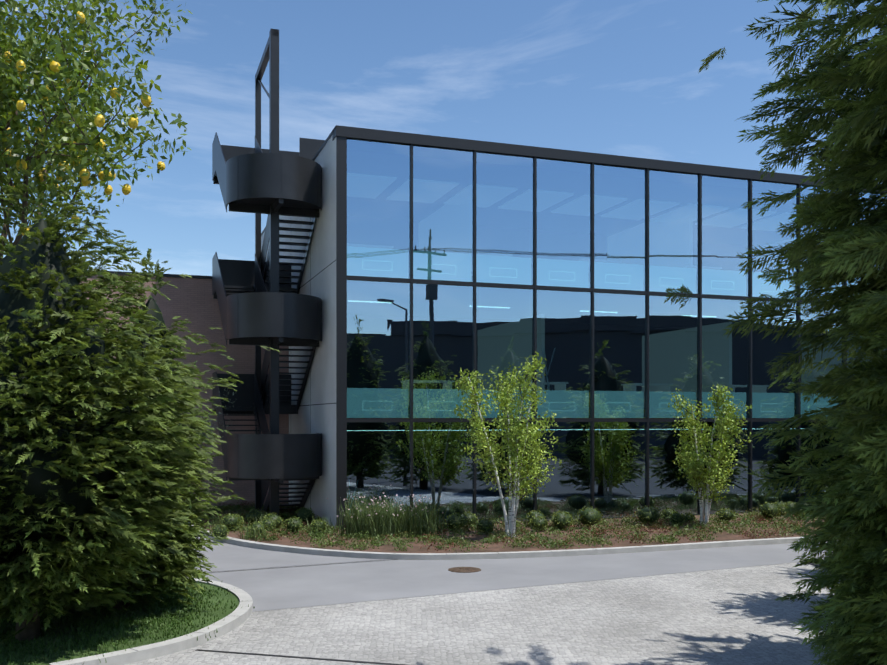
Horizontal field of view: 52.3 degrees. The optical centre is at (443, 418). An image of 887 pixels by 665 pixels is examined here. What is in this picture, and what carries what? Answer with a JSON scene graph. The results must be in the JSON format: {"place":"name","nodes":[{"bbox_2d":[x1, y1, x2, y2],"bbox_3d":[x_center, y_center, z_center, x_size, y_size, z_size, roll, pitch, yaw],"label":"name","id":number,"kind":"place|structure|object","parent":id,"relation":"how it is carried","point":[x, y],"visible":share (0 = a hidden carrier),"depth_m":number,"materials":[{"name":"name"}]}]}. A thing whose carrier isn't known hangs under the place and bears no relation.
{"place":"outdoors","nodes":[
{"label":"outdoors","id":0,"kind":"place"},
{"bbox_2d":[0,0,191,260],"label":"lemon tree","id":1,"kind":"object","parent":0,"point":[10,80],"depth_m":16.78,"materials":[{"name":"green plant"}]},
{"bbox_2d":[3,11,164,235],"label":"lemons","id":2,"kind":"object","parent":1,"relation":"attached to","point":[99,120],"visible":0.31,"depth_m":16.38,"materials":[{"name":"yellow food"}]},
{"bbox_2d":[0,580,254,664],"bbox_3d":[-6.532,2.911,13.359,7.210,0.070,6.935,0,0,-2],"label":"lawn grass","id":3,"kind":"structure","parent":0,"point":[146,623],"depth_m":12.74,"materials":[{"name":"green plant"}]},
{"bbox_2d":[181,388,235,499],"bbox_3d":[-7.154,1.015,25.867,2.048,4.042,2.634,0,0,-2],"label":"tree","id":4,"kind":"object","parent":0,"point":[217,420],"depth_m":26.16,"materials":[{"name":"green plant"}]},
{"bbox_2d":[327,492,451,538],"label":"flowering plants","id":5,"kind":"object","parent":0,"point":[379,521],"depth_m":22.48,"materials":[{"name":"green plant"}]},
{"bbox_2d":[0,0,886,275],"label":"sky","id":6,"kind":"structure","parent":0,"point":[611,77],"materials":[{"name":"blue"}]},
{"bbox_2d":[124,562,871,664],"bbox_3d":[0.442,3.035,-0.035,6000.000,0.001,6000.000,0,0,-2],"label":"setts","id":7,"kind":"structure","parent":0,"point":[736,616],"depth_m":13.14,"materials":[{"name":"grey stone"}]},
{"bbox_2d":[0,163,279,643],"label":"cypress","id":8,"kind":"object","parent":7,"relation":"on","point":[74,569],"depth_m":11.45,"materials":[{"name":"green plant"}]},
{"bbox_2d":[40,248,243,624],"bbox_3d":[-4.941,0.222,13.956,3.428,5.652,3.270,0,0,-2],"label":"cypress","id":9,"kind":"object","parent":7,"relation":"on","point":[177,570],"depth_m":13.85,"materials":[{"name":"green plant"}]},
{"bbox_2d":[80,274,288,506],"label":"brick building","id":10,"kind":"structure","parent":7,"relation":"on","point":[194,302],"depth_m":30.32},
{"bbox_2d":[90,271,211,278],"bbox_3d":[-37.245,-4.734,32.021,59.790,0.100,22.450,0,0,-19],"label":"roof edge","id":11,"kind":"object","parent":10,"relation":"on","point":[171,275],"depth_m":29.89,"materials":[{"name":"grey metal"}]},
{"bbox_2d":[261,136,335,528],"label":"building walls","id":12,"kind":"structure","parent":7,"relation":"on","point":[323,364],"depth_m":25.68,"materials":[{"name":"concrete"}]},
{"bbox_2d":[299,218,335,506],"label":"wall joints","id":13,"kind":"object","parent":12,"relation":"attached to","point":[310,348],"depth_m":27.40,"materials":[{"name":"black"}]},
{"bbox_2d":[261,125,886,527],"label":"facade frames","id":14,"kind":"structure","parent":12,"relation":"attached to","point":[411,139],"depth_m":25.68,"materials":[{"name":"black metal"}]},
{"bbox_2d":[347,138,886,522],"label":"facade glass","id":15,"kind":"object","parent":14,"relation":"in","point":[378,312],"visible":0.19,"depth_m":26.15,"materials":[{"name":"blue glass"}]},
{"bbox_2d":[196,649,406,664],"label":"slot drain","id":16,"kind":"object","parent":7,"relation":"on","point":[300,657],"visible":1,"depth_m":11.46,"materials":[{"name":"black metal"}]},
{"bbox_2d":[664,0,886,664],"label":"cypress","id":17,"kind":"object","parent":7,"relation":"on","point":[844,250],"visible":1,"depth_m":7.67,"materials":[{"name":"green plant"}]},
{"bbox_2d":[792,401,858,598],"bbox_3d":[6.453,-0.756,10.293,3.927,7.583,4.082,0,0,-2],"label":"conifer tree","id":18,"kind":"object","parent":7,"relation":"on","point":[798,530],"depth_m":11.49,"materials":[{"name":"green plant"}]},
{"bbox_2d":[190,505,825,552],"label":"bed soil","id":19,"kind":"structure","parent":0,"point":[498,547],"depth_m":21.85,"materials":[{"name":"brown soil"}]},
{"bbox_2d":[212,28,324,515],"bbox_3d":[-4.978,-3.849,27.433,3.470,14.330,6.170,0,0,-19],"label":"steel stair","id":20,"kind":"object","parent":19,"relation":"on","point":[259,394],"visible":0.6,"depth_m":27.64,"materials":[{"name":"black metal"}]},
{"bbox_2d":[226,153,321,478],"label":"curved stair balustrades","id":21,"kind":"object","parent":20,"relation":"attached to","point":[254,314],"visible":0.94,"depth_m":24.49,"materials":[{"name":"black metal"}]},
{"bbox_2d":[208,513,338,541],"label":"shrubs","id":22,"kind":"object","parent":19,"relation":"on","point":[246,537],"depth_m":22.27,"materials":[{"name":"green plant"}]},
{"bbox_2d":[454,351,561,537],"bbox_3d":[1.571,0.682,22.517,2.737,4.627,3.105,0,0,-2],"label":"birch","id":23,"kind":"object","parent":19,"relation":"on","point":[502,396],"depth_m":22.34,"materials":[{"name":"green plant"}]},
{"bbox_2d":[193,501,827,552],"bbox_3d":[6.969,2.865,25.639,30.413,0.308,11.195,0,0,-2],"label":"bed groundcover","id":24,"kind":"object","parent":19,"relation":"on","point":[444,539],"visible":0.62,"depth_m":22.71,"materials":[{"name":"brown plant"}]},
{"bbox_2d":[668,384,751,525],"bbox_3d":[7.150,1.033,24.595,1.864,3.919,2.123,0,0,-43],"label":"birch","id":25,"kind":"object","parent":19,"relation":"on","point":[686,457],"depth_m":24.33,"materials":[{"name":"green plant"}]},
{"bbox_2d":[209,501,808,539],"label":"shrubs","id":26,"kind":"object","parent":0,"point":[586,515],"visible":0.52,"depth_m":24.04,"materials":[{"name":"green plant"}]},
{"bbox_2d":[192,536,832,611],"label":"concrete driveway","id":27,"kind":"structure","parent":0,"point":[291,585],"depth_m":18.05,"materials":[{"name":"grey concrete"}]},
{"bbox_2d":[49,578,252,664],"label":"lawn kerb","id":28,"kind":"structure","parent":27,"relation":"on","point":[237,617],"depth_m":11.88,"materials":[{"name":"concrete"}]},
{"bbox_2d":[210,559,397,572],"bbox_3d":[-2.921,3.027,18.546,4.316,0.001,0.035,0,0,-25],"label":"driveway joint","id":29,"kind":"object","parent":27,"relation":"on","point":[298,566],"visible":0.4,"depth_m":18.51,"materials":[{"name":"black asphalt"}]},
{"bbox_2d":[448,567,480,572],"bbox_3d":[0.422,3.020,18.106,0.660,0.023,0.660,0,0,-2],"label":"manhole cover","id":30,"kind":"object","parent":27,"relation":"on","point":[464,569],"visible":1,"depth_m":18.06,"materials":[{"name":"metal"}]},
{"bbox_2d":[188,522,848,559],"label":"bed kerb","id":31,"kind":"structure","parent":27,"relation":"on","point":[458,556],"depth_m":20.14,"materials":[{"name":"concrete"}]}
]}

